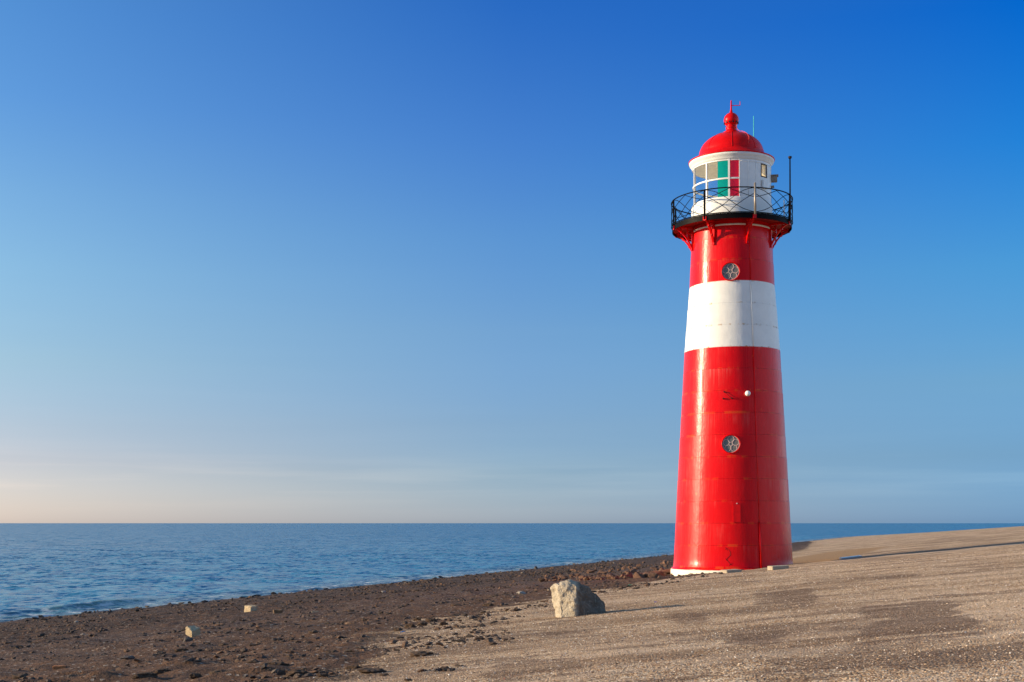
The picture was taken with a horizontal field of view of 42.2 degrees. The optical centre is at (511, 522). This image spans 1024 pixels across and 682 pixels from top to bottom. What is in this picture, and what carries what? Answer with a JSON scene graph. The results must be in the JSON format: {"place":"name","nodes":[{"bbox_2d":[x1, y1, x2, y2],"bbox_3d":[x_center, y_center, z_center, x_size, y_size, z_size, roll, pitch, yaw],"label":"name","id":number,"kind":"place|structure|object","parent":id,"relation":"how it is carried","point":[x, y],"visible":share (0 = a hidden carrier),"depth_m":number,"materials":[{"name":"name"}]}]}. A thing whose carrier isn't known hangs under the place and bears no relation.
{"place":"outdoors","nodes":[
{"label":"outdoors","id":0,"kind":"place"},
{"bbox_2d":[52,665,66,669],"bbox_3d":[-5.788,1.847,16.992,0.163,0.052,0.120,0,0,-6],"label":"rock","id":1,"kind":"object","parent":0,"point":[54,667],"visible":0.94,"depth_m":16.94,"materials":[{"name":"brown stone"}]},
{"bbox_2d":[259,661,289,665],"bbox_3d":[-2.375,1.427,13.309,0.316,0.087,0.196,0,0,10],"label":"rock","id":2,"kind":"object","parent":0,"point":[282,663],"visible":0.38,"depth_m":13.25,"materials":[{"name":"stone"}]},
{"bbox_2d":[0,526,1023,681],"bbox_3d":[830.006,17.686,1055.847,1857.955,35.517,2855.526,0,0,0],"label":"ground","id":3,"kind":"structure","parent":0,"point":[813,554],"depth_m":16.48,"materials":[{"name":"brown sand"}]},
{"bbox_2d":[12,673,28,678],"bbox_3d":[-5.806,1.816,15.674,0.194,0.082,0.208,0,0,-40],"label":"weed mound","id":4,"kind":"object","parent":3,"relation":"on","point":[17,676],"visible":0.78,"depth_m":15.62,"materials":[{"name":"brown stone"}]},
{"bbox_2d":[119,655,134,659],"bbox_3d":[-4.866,1.703,16.777,0.200,0.057,0.141,0,0,-11],"label":"stone","id":5,"kind":"object","parent":3,"relation":"on","point":[127,657],"visible":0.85,"depth_m":16.75,"materials":[{"name":"grey stone"}]},
{"bbox_2d":[132,672,157,678],"bbox_3d":[-3.647,1.519,13.190,0.256,0.086,0.170,0,0,-13],"label":"weed mound","id":6,"kind":"object","parent":3,"relation":"on","point":[140,675],"visible":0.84,"depth_m":13.13,"materials":[{"name":"stone"}]},
{"bbox_2d":[154,668,170,673],"bbox_3d":[-3.725,1.587,14.179,0.147,0.078,0.163,0,0,18],"label":"weed mound","id":7,"kind":"object","parent":3,"relation":"on","point":[160,670],"visible":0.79,"depth_m":14.13,"materials":[{"name":"brown stone"}]},
{"bbox_2d":[174,648,188,651],"bbox_3d":[-4.576,1.762,18.387,0.195,0.070,0.140,0,0,-5],"label":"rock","id":8,"kind":"object","parent":3,"relation":"on","point":[180,649],"visible":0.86,"depth_m":18.33,"materials":[{"name":"brown stone"}]},
{"bbox_2d":[183,637,192,641],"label":"stone","id":9,"kind":"object","parent":3,"relation":"on","point":[186,639],"visible":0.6,"depth_m":22.29,"materials":[{"name":"grey stone"}]},
{"bbox_2d":[185,625,199,637],"bbox_3d":[-5.638,1.896,23.409,0.230,0.164,0.217,21,23,33],"label":"stone block","id":10,"kind":"object","parent":3,"relation":"on","point":[192,631],"depth_m":23.34,"materials":[{"name":"beige stone"}]},
{"bbox_2d":[189,673,201,678],"bbox_3d":[-2.999,1.454,12.578,0.134,0.076,0.108,0,0,-27],"label":"weed mound","id":11,"kind":"object","parent":3,"relation":"on","point":[194,675],"visible":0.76,"depth_m":12.54,"materials":[{"name":"stone"}]},
{"bbox_2d":[209,670,219,674],"bbox_3d":[-2.881,1.462,12.887,0.122,0.068,0.116,0,0,-4],"label":"weed mound","id":12,"kind":"object","parent":3,"relation":"on","point":[215,671],"visible":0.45,"depth_m":12.86,"materials":[{"name":"brown stone"}]},
{"bbox_2d":[244,605,257,611],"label":"stone block","id":13,"kind":"object","parent":3,"relation":"on","point":[249,608],"depth_m":41.46,"materials":[{"name":"beige stone"}]},
{"bbox_2d":[273,609,282,613],"bbox_3d":[-6.647,2.537,37.679,0.282,0.178,0.240,0,0,-11],"label":"stone block","id":14,"kind":"object","parent":3,"relation":"on","point":[276,611],"depth_m":37.58,"materials":[{"name":"stone"}]},
{"bbox_2d":[286,669,308,676],"bbox_3d":[-1.895,1.337,11.726,0.207,0.083,0.124,0,0,-9],"label":"weed mound","id":15,"kind":"object","parent":3,"relation":"on","point":[291,673],"visible":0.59,"depth_m":11.70,"materials":[{"name":"brown stone"}]},
{"bbox_2d":[317,673,328,676],"bbox_3d":[-1.579,1.269,11.073,0.098,0.045,0.101,0,0,-45],"label":"weed mound","id":16,"kind":"object","parent":3,"relation":"on","point":[322,674],"visible":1,"depth_m":11.04,"materials":[{"name":"brown stone"}]},
{"bbox_2d":[345,665,362,669],"bbox_3d":[-1.462,1.347,12.310,0.174,0.067,0.124,0,0,26],"label":"rock","id":17,"kind":"object","parent":3,"relation":"on","point":[349,667],"visible":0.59,"depth_m":12.27,"materials":[{"name":"brown stone"}]},
{"bbox_2d":[0,562,743,681],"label":"rock debris","id":18,"kind":"object","parent":3,"relation":"on","point":[405,644],"visible":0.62,"depth_m":28.68,"materials":[{"name":"brown stone"}]},
{"bbox_2d":[357,668,386,673],"bbox_3d":[-1.192,1.257,11.269,0.248,0.057,0.232,0,0,38],"label":"rock","id":19,"kind":"object","parent":3,"relation":"on","point":[371,670],"visible":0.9,"depth_m":11.21,"materials":[{"name":"stone"}]},
{"bbox_2d":[404,623,415,627],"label":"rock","id":20,"kind":"object","parent":3,"relation":"on","point":[410,625],"visible":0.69,"depth_m":19.70,"materials":[{"name":"brown stone"}]},
{"bbox_2d":[409,651,426,656],"bbox_3d":[-0.927,1.307,13.159,0.180,0.083,0.188,0,0,-3],"label":"stone","id":21,"kind":"object","parent":3,"relation":"on","point":[417,653],"visible":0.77,"depth_m":13.10,"materials":[{"name":"beige stone"}]},
{"bbox_2d":[417,622,427,625],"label":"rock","id":22,"kind":"object","parent":3,"relation":"on","point":[422,623],"visible":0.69,"depth_m":20.34,"materials":[{"name":"brown stone"}]},
{"bbox_2d":[425,617,436,621],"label":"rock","id":23,"kind":"object","parent":3,"relation":"on","point":[428,619],"visible":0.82,"depth_m":21.15,"materials":[{"name":"brown stone"}]},
{"bbox_2d":[550,579,605,617],"bbox_3d":[0.962,1.143,19.330,0.821,0.658,0.809,0,0,0],"label":"boulder","id":24,"kind":"object","parent":3,"relation":"on","point":[571,598],"visible":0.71,"depth_m":19.04,"materials":[{"name":"stone"}]},
{"bbox_2d":[633,572,644,577],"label":"rubble rock","id":25,"kind":"object","parent":3,"relation":"on","point":[637,575],"visible":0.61,"depth_m":41.63,"materials":[{"name":"brown stone"}]},
{"bbox_2d":[648,572,657,577],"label":"rubble rock","id":26,"kind":"object","parent":3,"relation":"on","point":[652,575],"visible":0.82,"depth_m":40.89,"materials":[{"name":"brown stone"}]},
{"bbox_2d":[653,570,665,575],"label":"rubble rock","id":27,"kind":"object","parent":3,"relation":"on","point":[660,573],"visible":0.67,"depth_m":46.55,"materials":[{"name":"brown stone"}]},
{"bbox_2d":[663,569,670,573],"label":"rubble rock","id":28,"kind":"object","parent":3,"relation":"on","point":[667,571],"visible":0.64,"depth_m":47.58,"materials":[{"name":"brown stone"}]},
{"bbox_2d":[720,569,741,572],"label":"concrete slab","id":29,"kind":"structure","parent":3,"relation":"on","point":[731,570],"depth_m":40.16,"materials":[{"name":"grey concrete"}]},
{"bbox_2d":[671,100,792,575],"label":"lighthouse","id":30,"kind":"object","parent":3,"relation":"on","point":[733,507],"visible":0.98,"depth_m":45.31,"materials":[{"name":"paint"}]},
{"bbox_2d":[767,565,788,569],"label":"concrete slab","id":31,"kind":"structure","parent":3,"relation":"on","point":[776,567],"depth_m":38.49,"materials":[{"name":"grey concrete"}]},
{"bbox_2d":[839,555,862,559],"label":"concrete slab","id":32,"kind":"structure","parent":3,"relation":"on","point":[845,558],"depth_m":48.28,"materials":[{"name":"grey concrete"}]},
{"bbox_2d":[0,523,1023,621],"bbox_3d":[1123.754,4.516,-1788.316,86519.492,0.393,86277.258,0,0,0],"label":"sea","id":33,"kind":"structure","parent":0,"point":[53,569],"depth_m":200.44,"materials":[{"name":"liquid"}]},
{"bbox_2d":[0,0,1023,522],"label":"sky","id":34,"kind":"structure","parent":0,"point":[262,261],"materials":[{"name":"blue"}]},
{"bbox_2d":[280,547,1023,681],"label":"shell gravel","id":35,"kind":"structure","parent":0,"point":[761,630],"depth_m":13.36,"materials":[{"name":"beige gravel"}]}
]}

